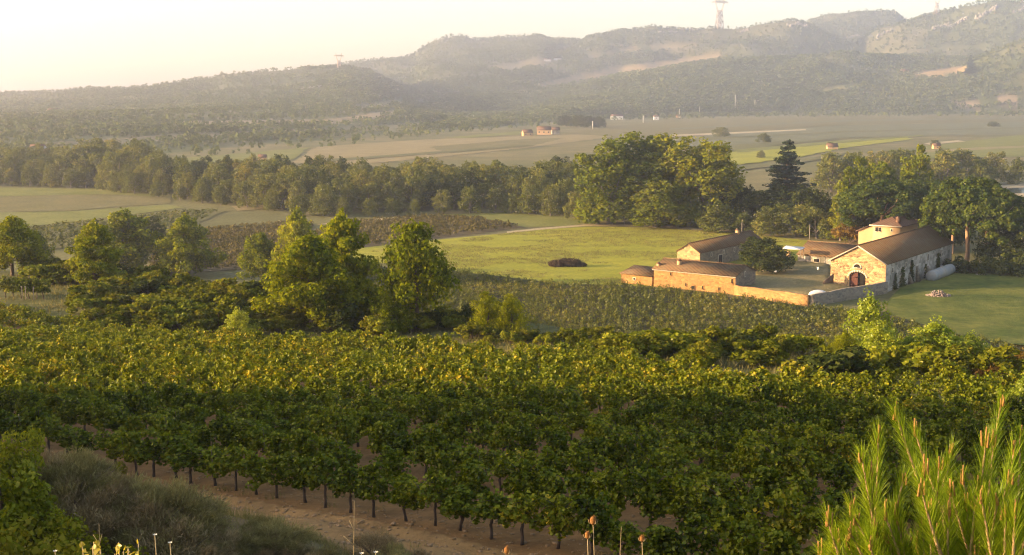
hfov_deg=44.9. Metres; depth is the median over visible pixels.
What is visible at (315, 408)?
grapevine
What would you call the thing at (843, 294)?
yard wall
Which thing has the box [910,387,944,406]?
grapevine
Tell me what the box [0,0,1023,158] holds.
hill woods
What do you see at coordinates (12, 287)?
grapevine
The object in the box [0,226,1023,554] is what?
dry grass
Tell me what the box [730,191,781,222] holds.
dark oak
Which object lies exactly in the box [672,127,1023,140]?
olive line
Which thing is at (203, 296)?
maquis shrub
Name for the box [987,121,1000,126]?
rounded tree
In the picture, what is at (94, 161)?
riverside tree
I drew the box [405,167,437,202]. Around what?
riverside tree
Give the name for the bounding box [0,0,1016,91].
sky
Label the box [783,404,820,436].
grapevine
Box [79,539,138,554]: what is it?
yellow sprig
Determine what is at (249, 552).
dry scrub
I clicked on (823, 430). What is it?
grapevine
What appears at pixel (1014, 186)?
river bank
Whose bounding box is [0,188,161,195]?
green field
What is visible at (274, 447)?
grapevine
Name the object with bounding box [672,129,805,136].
pale path
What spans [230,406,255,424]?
grapevine
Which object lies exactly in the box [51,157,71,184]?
riverside tree
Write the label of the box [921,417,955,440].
grapevine
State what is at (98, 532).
dry scrub
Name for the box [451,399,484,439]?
grapevine
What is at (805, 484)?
grapevine
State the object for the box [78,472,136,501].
dry scrub
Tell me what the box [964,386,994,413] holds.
grapevine
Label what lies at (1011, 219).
umbrella pine
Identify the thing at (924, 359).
maquis shrub
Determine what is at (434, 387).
grapevine
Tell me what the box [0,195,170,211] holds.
tilled field
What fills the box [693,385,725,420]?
grapevine
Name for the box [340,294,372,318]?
maquis shrub
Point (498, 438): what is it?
grapevine
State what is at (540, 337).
maquis shrub
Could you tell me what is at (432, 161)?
riverside tree
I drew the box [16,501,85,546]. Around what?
leafy shrub
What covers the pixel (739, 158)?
bright meadow
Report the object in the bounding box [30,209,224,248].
olive vineyard field
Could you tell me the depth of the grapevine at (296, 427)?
43.88 m
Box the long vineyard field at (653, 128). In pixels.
[568,114,1023,136]
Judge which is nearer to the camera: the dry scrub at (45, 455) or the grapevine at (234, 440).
the dry scrub at (45, 455)
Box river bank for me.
[1001,184,1023,196]
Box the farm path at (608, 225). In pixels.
[507,224,731,232]
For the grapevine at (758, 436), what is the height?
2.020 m
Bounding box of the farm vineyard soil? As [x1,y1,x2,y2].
[366,267,1021,352]
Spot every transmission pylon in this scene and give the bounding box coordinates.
[334,53,342,67]
[712,0,727,28]
[934,0,939,14]
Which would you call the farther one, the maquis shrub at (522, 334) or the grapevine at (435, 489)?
the maquis shrub at (522, 334)
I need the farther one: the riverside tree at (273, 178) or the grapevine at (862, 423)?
the riverside tree at (273, 178)
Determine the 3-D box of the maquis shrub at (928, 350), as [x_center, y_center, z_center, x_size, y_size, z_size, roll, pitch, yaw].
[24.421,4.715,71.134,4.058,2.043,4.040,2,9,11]
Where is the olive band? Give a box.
[326,144,528,160]
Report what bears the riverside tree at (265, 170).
on the ground at (756, 178)
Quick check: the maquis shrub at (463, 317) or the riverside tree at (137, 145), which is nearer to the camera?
the maquis shrub at (463, 317)
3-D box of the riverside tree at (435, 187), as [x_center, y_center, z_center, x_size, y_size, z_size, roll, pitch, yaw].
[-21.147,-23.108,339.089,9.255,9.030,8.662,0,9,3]
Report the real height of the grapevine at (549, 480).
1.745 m
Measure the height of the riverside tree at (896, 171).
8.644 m
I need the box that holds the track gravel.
[146,455,815,554]
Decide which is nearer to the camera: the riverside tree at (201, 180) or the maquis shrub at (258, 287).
the maquis shrub at (258, 287)
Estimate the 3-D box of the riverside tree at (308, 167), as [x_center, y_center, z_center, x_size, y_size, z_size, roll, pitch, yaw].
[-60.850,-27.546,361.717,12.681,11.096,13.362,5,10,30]
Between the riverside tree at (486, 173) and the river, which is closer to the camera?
the riverside tree at (486, 173)
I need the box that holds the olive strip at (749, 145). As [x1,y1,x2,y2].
[709,139,836,150]
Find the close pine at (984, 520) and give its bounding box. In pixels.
[807,383,1023,554]
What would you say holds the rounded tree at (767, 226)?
on the ground at (756, 178)
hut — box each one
[258,154,266,159]
[653,115,658,119]
[825,143,838,149]
[931,143,940,148]
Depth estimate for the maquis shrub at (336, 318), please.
100.12 m
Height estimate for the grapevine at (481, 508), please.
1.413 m
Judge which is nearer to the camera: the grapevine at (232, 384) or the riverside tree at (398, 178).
the grapevine at (232, 384)
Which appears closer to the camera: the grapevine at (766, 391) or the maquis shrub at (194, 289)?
the grapevine at (766, 391)
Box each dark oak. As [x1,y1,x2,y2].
[137,215,167,239]
[556,115,572,126]
[567,115,583,126]
[578,116,597,126]
[590,116,606,127]
[718,183,756,220]
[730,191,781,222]
[751,181,827,224]
[788,187,834,225]
[938,224,975,246]
[972,218,1023,261]
[992,227,1023,259]
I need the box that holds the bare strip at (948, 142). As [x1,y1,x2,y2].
[925,140,963,144]
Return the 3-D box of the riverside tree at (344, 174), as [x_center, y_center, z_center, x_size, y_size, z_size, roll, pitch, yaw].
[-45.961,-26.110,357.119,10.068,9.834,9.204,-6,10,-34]
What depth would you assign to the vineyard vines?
74.50 m
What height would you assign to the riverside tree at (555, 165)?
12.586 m
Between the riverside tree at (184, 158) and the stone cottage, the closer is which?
the stone cottage
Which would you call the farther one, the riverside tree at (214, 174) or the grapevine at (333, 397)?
the riverside tree at (214, 174)
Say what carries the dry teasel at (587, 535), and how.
on the ground at (756, 178)
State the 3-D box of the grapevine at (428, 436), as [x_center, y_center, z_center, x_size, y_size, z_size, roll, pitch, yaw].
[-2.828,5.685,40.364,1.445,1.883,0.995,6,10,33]
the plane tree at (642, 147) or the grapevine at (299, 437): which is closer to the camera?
the grapevine at (299, 437)
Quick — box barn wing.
[796,240,857,264]
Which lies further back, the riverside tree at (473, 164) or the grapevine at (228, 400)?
the riverside tree at (473, 164)
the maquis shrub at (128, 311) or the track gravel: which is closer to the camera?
the track gravel
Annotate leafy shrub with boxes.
[0,428,50,481]
[0,459,61,544]
[0,512,103,554]
[0,516,148,554]
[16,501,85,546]
[110,461,127,474]
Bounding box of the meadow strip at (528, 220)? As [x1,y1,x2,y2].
[439,212,594,226]
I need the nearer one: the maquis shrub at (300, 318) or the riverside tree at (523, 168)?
the maquis shrub at (300, 318)
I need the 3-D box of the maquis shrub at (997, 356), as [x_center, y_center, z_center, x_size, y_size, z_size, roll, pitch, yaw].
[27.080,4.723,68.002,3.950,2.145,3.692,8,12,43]
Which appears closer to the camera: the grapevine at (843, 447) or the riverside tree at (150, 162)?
the grapevine at (843, 447)
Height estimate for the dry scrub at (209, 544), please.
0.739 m
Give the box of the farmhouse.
[856,215,918,243]
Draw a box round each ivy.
[892,273,898,289]
[898,267,906,286]
[908,260,914,281]
[936,253,940,267]
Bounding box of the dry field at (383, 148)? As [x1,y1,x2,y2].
[292,134,609,164]
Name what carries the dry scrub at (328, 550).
on the ground at (756, 178)
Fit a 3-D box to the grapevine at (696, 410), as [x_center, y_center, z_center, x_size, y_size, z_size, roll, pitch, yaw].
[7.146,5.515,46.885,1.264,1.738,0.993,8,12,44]
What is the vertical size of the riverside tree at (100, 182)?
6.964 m
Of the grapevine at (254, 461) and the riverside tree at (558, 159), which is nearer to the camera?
the grapevine at (254, 461)
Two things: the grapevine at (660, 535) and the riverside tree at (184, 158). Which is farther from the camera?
the riverside tree at (184, 158)
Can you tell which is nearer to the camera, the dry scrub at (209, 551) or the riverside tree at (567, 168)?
the dry scrub at (209, 551)
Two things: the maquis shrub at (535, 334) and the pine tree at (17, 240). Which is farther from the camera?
the pine tree at (17, 240)
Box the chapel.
[961,55,975,73]
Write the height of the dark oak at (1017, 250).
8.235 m
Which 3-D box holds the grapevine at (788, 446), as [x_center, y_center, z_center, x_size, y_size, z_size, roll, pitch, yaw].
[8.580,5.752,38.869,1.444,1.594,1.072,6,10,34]
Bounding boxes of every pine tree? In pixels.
[0,214,50,275]
[16,228,58,267]
[63,217,125,284]
[75,207,165,268]
[155,212,228,274]
[236,232,280,281]
[251,233,367,325]
[267,205,317,265]
[320,207,380,311]
[368,218,461,328]
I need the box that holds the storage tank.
[926,264,955,280]
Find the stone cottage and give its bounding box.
[676,229,761,262]
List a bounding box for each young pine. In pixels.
[219,306,259,337]
[368,295,422,333]
[469,289,513,335]
[491,293,535,333]
[821,330,858,350]
[839,285,898,343]
[857,317,896,348]
[893,331,922,363]
[906,314,973,355]
[951,330,990,354]
[1009,370,1023,411]
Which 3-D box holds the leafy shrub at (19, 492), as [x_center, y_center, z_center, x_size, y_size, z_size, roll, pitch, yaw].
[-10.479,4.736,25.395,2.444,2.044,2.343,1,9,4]
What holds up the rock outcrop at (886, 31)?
on the ground at (756, 178)
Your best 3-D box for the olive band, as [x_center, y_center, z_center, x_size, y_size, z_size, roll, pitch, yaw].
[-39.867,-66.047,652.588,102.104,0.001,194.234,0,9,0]
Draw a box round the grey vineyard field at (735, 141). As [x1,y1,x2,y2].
[679,122,1023,146]
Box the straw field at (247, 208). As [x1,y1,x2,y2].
[232,204,280,210]
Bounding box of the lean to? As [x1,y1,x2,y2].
[783,246,804,259]
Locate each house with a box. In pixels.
[521,129,532,135]
[537,126,551,134]
[551,127,559,133]
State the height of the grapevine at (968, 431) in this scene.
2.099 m
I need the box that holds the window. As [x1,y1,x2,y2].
[813,258,819,262]
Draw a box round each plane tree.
[572,135,642,223]
[579,178,617,223]
[601,131,679,221]
[623,177,689,227]
[632,132,713,222]
[672,136,747,225]
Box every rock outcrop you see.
[786,21,807,26]
[876,29,891,36]
[932,22,949,29]
[947,16,967,26]
[974,4,998,18]
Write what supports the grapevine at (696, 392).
on the ground at (756, 178)
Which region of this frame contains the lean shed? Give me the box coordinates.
[619,265,653,285]
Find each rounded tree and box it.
[696,201,735,232]
[711,127,730,136]
[728,212,755,232]
[751,205,791,235]
[756,133,771,141]
[756,150,765,157]
[773,204,816,235]
[793,207,836,239]
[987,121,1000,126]
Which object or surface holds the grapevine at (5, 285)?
on the ground at (756, 178)
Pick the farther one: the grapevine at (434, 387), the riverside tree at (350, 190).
the riverside tree at (350, 190)
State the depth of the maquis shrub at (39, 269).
125.93 m
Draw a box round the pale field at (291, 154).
[187,147,311,163]
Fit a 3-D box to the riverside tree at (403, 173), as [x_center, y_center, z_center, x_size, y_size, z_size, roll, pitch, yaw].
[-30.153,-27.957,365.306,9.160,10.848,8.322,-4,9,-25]
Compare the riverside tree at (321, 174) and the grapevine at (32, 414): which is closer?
the grapevine at (32, 414)
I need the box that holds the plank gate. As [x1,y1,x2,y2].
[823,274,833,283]
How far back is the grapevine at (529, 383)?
54.81 m
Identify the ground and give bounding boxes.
[0,0,1023,554]
[745,255,849,294]
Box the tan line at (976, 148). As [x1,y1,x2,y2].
[925,146,1023,151]
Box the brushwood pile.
[548,256,586,266]
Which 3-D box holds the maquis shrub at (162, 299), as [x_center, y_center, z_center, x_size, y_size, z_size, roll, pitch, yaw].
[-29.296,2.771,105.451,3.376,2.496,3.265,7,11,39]
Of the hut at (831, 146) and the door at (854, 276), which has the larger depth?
the hut at (831, 146)
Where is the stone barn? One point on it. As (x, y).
(884, 259)
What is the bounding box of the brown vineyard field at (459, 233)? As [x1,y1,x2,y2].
[316,216,522,247]
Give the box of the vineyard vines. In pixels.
[0,208,1023,464]
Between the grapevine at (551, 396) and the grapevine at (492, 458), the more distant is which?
the grapevine at (551, 396)
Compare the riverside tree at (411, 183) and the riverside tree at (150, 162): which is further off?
the riverside tree at (150, 162)
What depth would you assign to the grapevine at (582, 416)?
46.41 m
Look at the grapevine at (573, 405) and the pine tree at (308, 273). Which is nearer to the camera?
the grapevine at (573, 405)
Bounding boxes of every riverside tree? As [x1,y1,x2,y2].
[0,147,25,175]
[0,156,16,183]
[1,168,20,185]
[2,146,28,160]
[13,147,30,155]
[14,164,26,182]
[20,159,44,179]
[21,164,40,186]
[26,146,49,157]
[34,162,51,184]
[40,164,62,187]
[43,154,61,169]
[44,146,63,153]
[49,147,63,159]
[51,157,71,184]
[59,144,92,170]
[62,168,78,187]
[64,153,95,170]
[67,137,105,152]
[68,156,92,185]
[74,167,95,187]
[82,144,105,155]
[87,151,102,179]
[89,154,106,178]
[93,164,108,186]
[94,169,109,189]
[95,150,129,174]
[96,145,114,154]
[98,151,134,189]
[104,138,122,149]
[107,172,130,191]
[112,145,148,181]
[119,163,142,185]
[121,171,145,193]
[127,137,148,156]
[133,157,161,192]
[135,153,174,189]
[143,146,156,157]
[147,180,166,196]
[149,147,167,162]
[150,169,173,194]
[163,163,176,185]
[170,154,189,175]
[172,159,201,193]
[172,182,186,199]
[173,172,195,197]
[177,160,204,181]
[190,183,211,202]
[193,176,215,200]
[195,155,212,168]
[200,161,228,179]
[202,162,229,181]
[203,166,232,198]
[210,178,238,201]
[211,184,229,204]
[217,154,238,172]
[228,167,246,192]
[228,181,247,203]
[231,159,261,180]
[231,164,258,199]
[236,181,257,207]
[241,153,261,166]
[247,173,277,207]
[252,166,274,189]
[258,172,284,202]
[260,158,284,168]
[262,161,280,173]
[262,188,278,210]
[264,154,297,172]
[268,153,289,161]
[269,172,293,208]
[277,164,295,182]
[282,164,309,205]
[284,180,312,209]
[288,163,319,181]
[288,194,309,213]
[291,155,328,171]
[297,171,334,199]
[306,169,335,192]
[308,184,338,215]
[309,181,334,211]
[313,154,335,169]
[316,160,347,187]
[328,156,352,171]
[331,177,351,206]
[332,197,352,216]
[335,182,359,208]
[339,167,357,176]
[342,172,356,180]
[347,167,383,208]
[351,156,372,178]
[354,182,383,209]
[361,198,377,215]
[366,166,391,187]
[368,162,403,190]
[379,182,406,209]
[383,172,410,207]
[384,197,402,215]
[391,161,411,175]
[396,177,429,207]
[400,164,418,176]
[401,158,423,179]
[403,164,435,207]
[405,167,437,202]
[405,199,420,215]
[409,156,433,166]
[419,162,438,178]
[420,177,450,209]
[423,161,442,180]
[426,157,442,169]
[431,189,453,212]
[437,165,465,180]
[439,173,470,208]
[440,165,488,202]
[457,184,482,212]
[461,160,475,170]
[466,161,481,172]
[472,182,491,207]
[473,164,513,200]
[485,188,505,211]
[489,159,515,174]
[490,183,508,204]
[498,168,522,195]
[499,194,518,212]
[501,172,526,205]
[508,169,526,184]
[515,183,541,214]
[517,165,529,173]
[519,176,546,208]
[523,164,554,183]
[528,168,552,203]
[531,160,568,183]
[539,159,554,176]
[539,187,562,215]
[545,179,570,213]
[550,155,576,170]
[550,175,564,187]
[555,177,575,205]
[558,161,574,180]
[562,172,584,185]
[562,190,581,218]
[571,173,582,190]
[810,151,850,191]
[820,158,840,186]
[840,150,871,186]
[841,151,872,166]
[865,152,895,171]
[866,149,888,170]
[885,149,917,181]
[891,164,912,181]
[916,169,934,180]
[925,161,937,178]
[928,150,968,182]
[933,146,954,174]
[952,148,981,175]
[967,158,999,180]
[984,151,1009,181]
[1004,157,1023,184]
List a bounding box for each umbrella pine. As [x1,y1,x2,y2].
[836,179,924,226]
[882,178,941,219]
[918,175,1019,260]
[921,212,982,253]
[946,184,1023,252]
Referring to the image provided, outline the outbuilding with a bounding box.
[652,257,757,294]
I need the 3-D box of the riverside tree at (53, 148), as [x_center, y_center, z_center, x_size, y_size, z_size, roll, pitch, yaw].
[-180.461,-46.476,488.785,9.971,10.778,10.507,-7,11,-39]
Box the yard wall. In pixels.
[734,282,887,306]
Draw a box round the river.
[1007,187,1023,192]
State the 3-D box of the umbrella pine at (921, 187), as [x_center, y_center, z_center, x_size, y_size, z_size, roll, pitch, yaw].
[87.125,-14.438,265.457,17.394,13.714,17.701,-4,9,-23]
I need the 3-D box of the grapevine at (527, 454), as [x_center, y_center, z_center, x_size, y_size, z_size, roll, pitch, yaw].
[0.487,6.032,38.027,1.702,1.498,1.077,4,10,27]
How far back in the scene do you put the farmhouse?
248.08 m
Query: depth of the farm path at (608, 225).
293.89 m
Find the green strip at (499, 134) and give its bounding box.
[448,131,521,137]
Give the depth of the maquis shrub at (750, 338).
82.22 m
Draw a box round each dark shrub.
[942,255,972,272]
[955,259,987,274]
[972,255,998,273]
[990,252,1019,275]
[1005,253,1023,277]
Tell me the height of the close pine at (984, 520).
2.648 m
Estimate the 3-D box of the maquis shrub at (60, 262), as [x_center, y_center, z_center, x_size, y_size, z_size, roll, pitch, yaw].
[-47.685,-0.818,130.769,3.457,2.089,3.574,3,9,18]
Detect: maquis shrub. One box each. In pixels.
[16,264,57,279]
[17,254,52,271]
[36,263,73,283]
[41,259,83,282]
[46,260,65,268]
[49,257,67,263]
[64,280,115,307]
[66,298,106,313]
[74,281,105,298]
[79,304,131,326]
[95,290,113,298]
[95,293,124,309]
[96,263,135,279]
[98,266,126,278]
[99,274,141,291]
[108,274,148,296]
[113,300,155,325]
[114,292,141,306]
[123,293,147,303]
[128,275,171,294]
[129,292,157,304]
[130,264,154,278]
[131,303,179,328]
[136,295,183,307]
[138,269,172,279]
[150,295,184,307]
[151,283,181,295]
[153,266,169,276]
[155,286,195,299]
[155,300,206,329]
[164,272,195,287]
[168,272,202,286]
[179,309,212,330]
[184,317,220,330]
[185,280,207,287]
[189,285,209,293]
[191,287,224,304]
[196,303,236,329]
[198,282,225,293]
[206,276,250,300]
[206,294,248,307]
[212,301,247,320]
[226,287,255,304]
[236,299,249,317]
[241,280,263,298]
[242,296,291,319]
[245,317,269,330]
[247,276,272,299]
[247,286,262,295]
[259,315,297,331]
[261,281,284,299]
[281,302,309,317]
[283,310,307,324]
[306,308,353,332]
[324,303,366,333]
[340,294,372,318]
[355,298,409,329]
[358,314,391,333]
[364,284,389,298]
[366,315,398,334]
[397,312,435,332]
[415,312,437,329]
[424,309,446,327]
[434,305,455,320]
[441,315,466,329]
[444,313,467,328]
[450,304,490,321]
[453,321,490,339]
[482,334,499,344]
[488,328,509,340]
[499,331,518,342]
[509,328,534,342]
[525,329,542,341]
[532,334,551,344]
[542,331,560,342]
[554,327,587,343]
[565,331,588,344]
[579,326,600,337]
[583,335,600,350]
[594,332,619,347]
[595,324,618,336]
[596,334,638,355]
[600,333,642,348]
[619,330,648,339]
[619,330,672,359]
[642,340,674,357]
[651,326,686,351]
[657,331,708,351]
[673,345,721,366]
[686,337,722,361]
[697,324,736,351]
[719,332,771,357]
[728,339,789,367]
[737,323,777,339]
[770,334,797,355]
[776,333,827,354]
[781,355,837,383]
[797,344,892,387]
[797,350,834,359]
[819,346,840,353]
[832,344,889,379]
[873,356,899,373]
[876,345,904,364]
[888,342,931,371]
[895,350,945,378]
[901,343,971,375]
[928,347,987,377]
[963,359,989,381]
[965,346,993,365]
[969,363,1009,383]
[972,344,1023,384]
[1007,347,1023,366]
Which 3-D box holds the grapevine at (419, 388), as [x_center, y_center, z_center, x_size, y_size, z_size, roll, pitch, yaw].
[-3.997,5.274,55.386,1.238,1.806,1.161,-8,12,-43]
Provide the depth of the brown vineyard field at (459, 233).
285.72 m
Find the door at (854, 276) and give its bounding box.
[850,272,857,286]
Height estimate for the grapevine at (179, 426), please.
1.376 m
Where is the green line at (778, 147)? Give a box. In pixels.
[735,135,923,152]
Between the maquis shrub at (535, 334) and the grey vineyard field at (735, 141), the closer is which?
the maquis shrub at (535, 334)
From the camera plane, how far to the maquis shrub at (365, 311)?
103.05 m
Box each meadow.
[727,137,911,164]
[886,270,1023,344]
[919,135,1023,158]
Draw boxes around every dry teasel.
[502,545,511,554]
[583,531,591,546]
[588,515,597,554]
[638,534,645,554]
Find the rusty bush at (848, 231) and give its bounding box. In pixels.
[830,223,862,242]
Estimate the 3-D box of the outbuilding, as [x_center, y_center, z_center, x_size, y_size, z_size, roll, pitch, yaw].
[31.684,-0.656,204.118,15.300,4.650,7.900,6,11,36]
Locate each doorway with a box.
[718,254,722,261]
[853,272,865,285]
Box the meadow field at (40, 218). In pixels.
[0,204,182,225]
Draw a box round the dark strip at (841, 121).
[669,117,1023,129]
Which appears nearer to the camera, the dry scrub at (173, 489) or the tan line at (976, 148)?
the dry scrub at (173, 489)
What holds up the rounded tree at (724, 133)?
on the ground at (756, 178)
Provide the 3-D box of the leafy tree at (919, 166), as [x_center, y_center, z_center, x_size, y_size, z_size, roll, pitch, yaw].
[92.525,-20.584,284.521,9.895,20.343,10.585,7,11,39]
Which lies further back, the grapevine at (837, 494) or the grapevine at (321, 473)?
the grapevine at (321, 473)
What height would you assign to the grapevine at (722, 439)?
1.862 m
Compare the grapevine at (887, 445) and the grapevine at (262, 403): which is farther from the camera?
the grapevine at (262, 403)
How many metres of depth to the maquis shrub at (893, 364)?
73.08 m
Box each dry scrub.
[1,485,86,536]
[14,445,73,466]
[35,450,96,484]
[37,451,114,497]
[39,445,117,479]
[39,457,137,502]
[47,472,127,525]
[48,462,123,501]
[51,472,131,529]
[54,503,125,546]
[55,477,128,531]
[65,505,119,551]
[71,486,156,536]
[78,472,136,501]
[85,470,170,517]
[90,504,156,546]
[91,514,179,554]
[100,474,189,532]
[100,535,135,552]
[107,478,215,538]
[112,513,200,554]
[117,491,205,549]
[121,515,231,554]
[122,518,179,554]
[139,506,220,554]
[141,475,218,518]
[147,489,230,526]
[148,535,202,554]
[155,489,238,531]
[159,493,218,522]
[172,533,230,554]
[172,538,197,554]
[194,540,241,554]
[201,525,243,553]
[215,515,227,536]
[220,539,254,554]
[221,526,264,554]
[225,534,260,554]
[238,517,268,529]
[239,515,321,553]
[242,512,281,528]
[245,521,309,554]
[251,527,308,554]
[261,527,280,540]
[272,539,318,554]
[291,545,340,554]
[305,540,346,554]
[348,525,405,554]
[372,540,412,554]
[376,548,407,554]
[402,546,431,554]
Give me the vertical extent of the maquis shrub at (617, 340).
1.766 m
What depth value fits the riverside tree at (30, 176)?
419.11 m
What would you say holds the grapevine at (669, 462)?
on the ground at (756, 178)
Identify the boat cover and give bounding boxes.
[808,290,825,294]
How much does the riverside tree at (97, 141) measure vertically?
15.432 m
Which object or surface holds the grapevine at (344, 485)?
on the ground at (756, 178)
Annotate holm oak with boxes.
[738,235,795,273]
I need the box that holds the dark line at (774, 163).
[736,152,845,169]
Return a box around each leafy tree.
[824,201,853,240]
[829,156,877,237]
[858,161,898,224]
[894,143,938,214]
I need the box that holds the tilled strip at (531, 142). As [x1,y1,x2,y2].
[430,138,559,152]
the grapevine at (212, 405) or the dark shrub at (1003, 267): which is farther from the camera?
the dark shrub at (1003, 267)
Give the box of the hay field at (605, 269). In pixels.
[352,227,830,285]
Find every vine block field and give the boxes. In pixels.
[152,223,313,272]
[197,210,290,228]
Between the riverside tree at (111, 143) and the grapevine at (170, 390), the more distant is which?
the riverside tree at (111, 143)
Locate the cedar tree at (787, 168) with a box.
[760,139,816,194]
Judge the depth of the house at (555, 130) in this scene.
933.32 m
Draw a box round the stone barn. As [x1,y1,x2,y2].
[828,225,954,291]
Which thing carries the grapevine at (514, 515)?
on the ground at (756, 178)
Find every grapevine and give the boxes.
[0,275,10,297]
[0,385,40,417]
[0,386,20,415]
[0,409,13,441]
[0,414,29,447]
[4,277,18,296]
[11,277,30,297]
[14,400,52,450]
[19,279,35,298]
[20,390,46,415]
[25,414,60,453]
[27,276,42,298]
[33,394,62,423]
[35,278,58,298]
[43,392,80,428]
[43,422,83,452]
[60,395,101,432]
[61,383,89,423]
[62,427,99,454]
[77,390,101,423]
[84,395,110,436]
[85,389,109,404]
[89,428,130,468]
[99,388,126,411]
[100,402,133,431]
[114,427,160,474]
[115,390,144,415]
[117,412,154,436]
[126,382,153,396]
[128,391,159,428]
[128,436,167,476]
[143,405,169,426]
[148,410,176,451]
[149,388,166,408]
[151,429,193,479]
[152,382,184,409]
[163,444,205,483]
[164,421,193,444]
[167,406,186,429]
[169,387,196,409]
[176,404,209,431]
[185,392,213,421]
[187,425,219,449]
[190,445,227,485]
[203,387,226,419]
[205,407,237,451]
[213,444,251,490]
[216,387,242,415]
[219,418,253,450]
[222,376,244,402]
[223,412,237,419]
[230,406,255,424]
[230,416,273,453]
[232,387,262,416]
[234,448,268,494]
[238,378,268,400]
[242,405,276,452]
[246,393,276,423]
[253,431,294,457]
[257,418,294,444]
[258,388,273,408]
[258,454,294,497]
[267,387,295,407]
[272,401,292,426]
[280,428,318,459]
[280,451,339,502]
[282,387,310,406]
[282,419,313,443]
[284,401,312,425]
[295,374,326,400]
[297,393,323,405]
[297,407,332,448]
[298,405,329,430]
[300,453,341,507]
[302,434,343,470]
[318,384,335,403]
[319,402,345,440]
[320,390,343,408]
[322,410,359,446]
[324,464,368,512]
[327,440,362,476]
[330,379,360,400]
[340,398,358,411]
[341,406,368,446]
[347,381,373,406]
[351,387,381,413]
[353,460,395,516]
[355,411,383,438]
[359,421,398,468]
[370,386,389,402]
[371,408,415,436]
[372,445,417,488]
[373,401,398,416]
[377,427,421,471]
[381,386,409,403]
[384,391,427,429]
[384,473,429,521]
[393,372,414,393]
[402,393,425,423]
[406,424,449,475]
[407,376,432,397]
[408,392,439,429]
[411,470,452,525]
[422,396,459,420]
[423,378,448,397]
[424,420,454,445]
[424,446,471,497]
[426,392,436,410]
[427,438,465,472]
[434,388,461,413]
[437,484,486,530]
[438,379,469,396]
[440,406,474,446]
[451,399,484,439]
[451,458,496,503]
[452,443,491,471]
[459,379,484,399]
[459,389,483,429]
[462,419,495,450]
[462,488,511,539]
[467,397,500,415]
[467,405,501,427]
[471,388,504,401]
[472,448,531,490]
[480,373,504,394]
[483,422,517,455]
[487,381,523,399]
[487,456,543,500]
[489,407,522,439]
[491,392,524,413]
[491,490,545,545]
[496,448,549,482]
[499,370,522,389]
[504,412,544,446]
[505,421,541,458]
[508,397,543,421]
[514,382,543,406]
[519,492,587,548]
[520,381,541,398]
[526,414,574,445]
[527,466,571,508]
[531,377,560,404]
[532,406,562,426]
[532,444,567,481]
[535,425,570,462]
[538,385,567,413]
[546,399,587,439]
[554,385,585,411]
[556,437,594,466]
[557,442,606,479]
[558,471,603,515]
[562,490,617,554]
[563,411,624,432]
[577,384,598,410]
[578,436,637,472]
[579,416,618,442]
[585,377,606,409]
[586,382,625,409]
[589,457,632,520]
[590,517,654,554]
[595,386,630,415]
[602,406,625,428]
[603,425,637,466]
[605,430,658,479]
[606,376,633,412]
[610,466,680,525]
[621,399,660,438]
[621,460,658,507]
[622,380,650,402]
[626,383,666,423]
[626,423,665,458]
[627,524,686,554]
[632,444,680,478]
[638,413,684,440]
[643,443,696,491]
[644,399,664,423]
[652,426,693,459]
[653,396,676,416]
[654,380,671,399]
[654,474,734,538]
[660,383,701,402]
[661,397,691,429]
[670,397,701,418]
[670,463,746,498]
[670,511,725,554]
[676,432,715,464]
[677,419,703,443]
[680,494,770,545]
[681,402,715,432]
[683,386,710,403]
[689,448,736,482]
[692,423,724,451]
[693,372,721,390]
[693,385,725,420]
[700,475,760,507]
[701,405,739,430]
[704,426,744,466]
[704,511,763,554]
[710,375,735,399]
[710,389,728,413]
[713,415,754,451]
[717,395,747,421]
[719,486,774,535]
[724,436,783,486]
[728,427,779,465]
[729,373,766,399]
[730,380,765,403]
[734,399,776,420]
[735,465,786,521]
[736,410,769,435]
[744,529,801,554]
[745,429,777,466]
[749,381,781,413]
[751,451,809,486]
[753,489,814,547]
[756,410,803,437]
[757,374,783,407]
[761,436,804,470]
[764,407,789,418]
[770,419,818,443]
[772,471,820,506]
[773,381,804,408]
[782,436,826,490]
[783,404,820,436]
[789,404,821,424]
[792,425,835,482]
[794,384,829,416]
[799,389,831,417]
[799,426,840,457]
[800,531,845,554]
[804,491,845,540]
[806,418,839,448]
[808,485,864,520]
[809,400,849,433]
[814,395,851,422]
[819,386,855,411]
[819,433,867,476]
[819,451,858,493]
[831,498,919,538]
[832,425,870,449]
[835,407,870,432]
[837,432,867,462]
[838,391,878,408]
[845,377,878,399]
[845,393,872,415]
[854,478,902,521]
[856,418,904,427]
[856,420,916,461]
[859,432,906,473]
[862,457,906,490]
[864,395,902,414]
[864,400,890,419]
[866,384,905,403]
[866,410,900,449]
[882,467,931,522]
[882,481,927,545]
[887,392,920,407]
[889,406,931,423]
[891,412,924,438]
[893,418,927,442]
[894,435,928,467]
[894,457,918,483]
[899,399,924,413]
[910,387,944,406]
[910,395,960,415]
[914,458,996,489]
[917,403,948,426]
[919,423,955,452]
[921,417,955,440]
[922,434,959,466]
[935,406,994,431]
[937,394,970,411]
[944,417,988,461]
[945,397,971,413]
[945,473,970,497]
[951,414,988,456]
[955,479,1000,493]
[958,444,1007,478]
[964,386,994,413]
[964,399,1006,422]
[972,420,1019,474]
[976,449,1022,477]
[979,417,993,425]
[992,391,1023,418]
[993,467,1023,483]
[995,409,1022,426]
[999,412,1023,439]
[1008,395,1023,413]
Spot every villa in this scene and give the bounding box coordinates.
[29,144,46,147]
[610,114,622,119]
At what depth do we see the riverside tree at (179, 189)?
366.88 m
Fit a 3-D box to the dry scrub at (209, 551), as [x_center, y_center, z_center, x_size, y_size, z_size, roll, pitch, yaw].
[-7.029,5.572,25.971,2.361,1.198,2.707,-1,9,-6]
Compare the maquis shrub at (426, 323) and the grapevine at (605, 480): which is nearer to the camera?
the grapevine at (605, 480)
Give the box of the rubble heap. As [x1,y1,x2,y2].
[926,290,950,296]

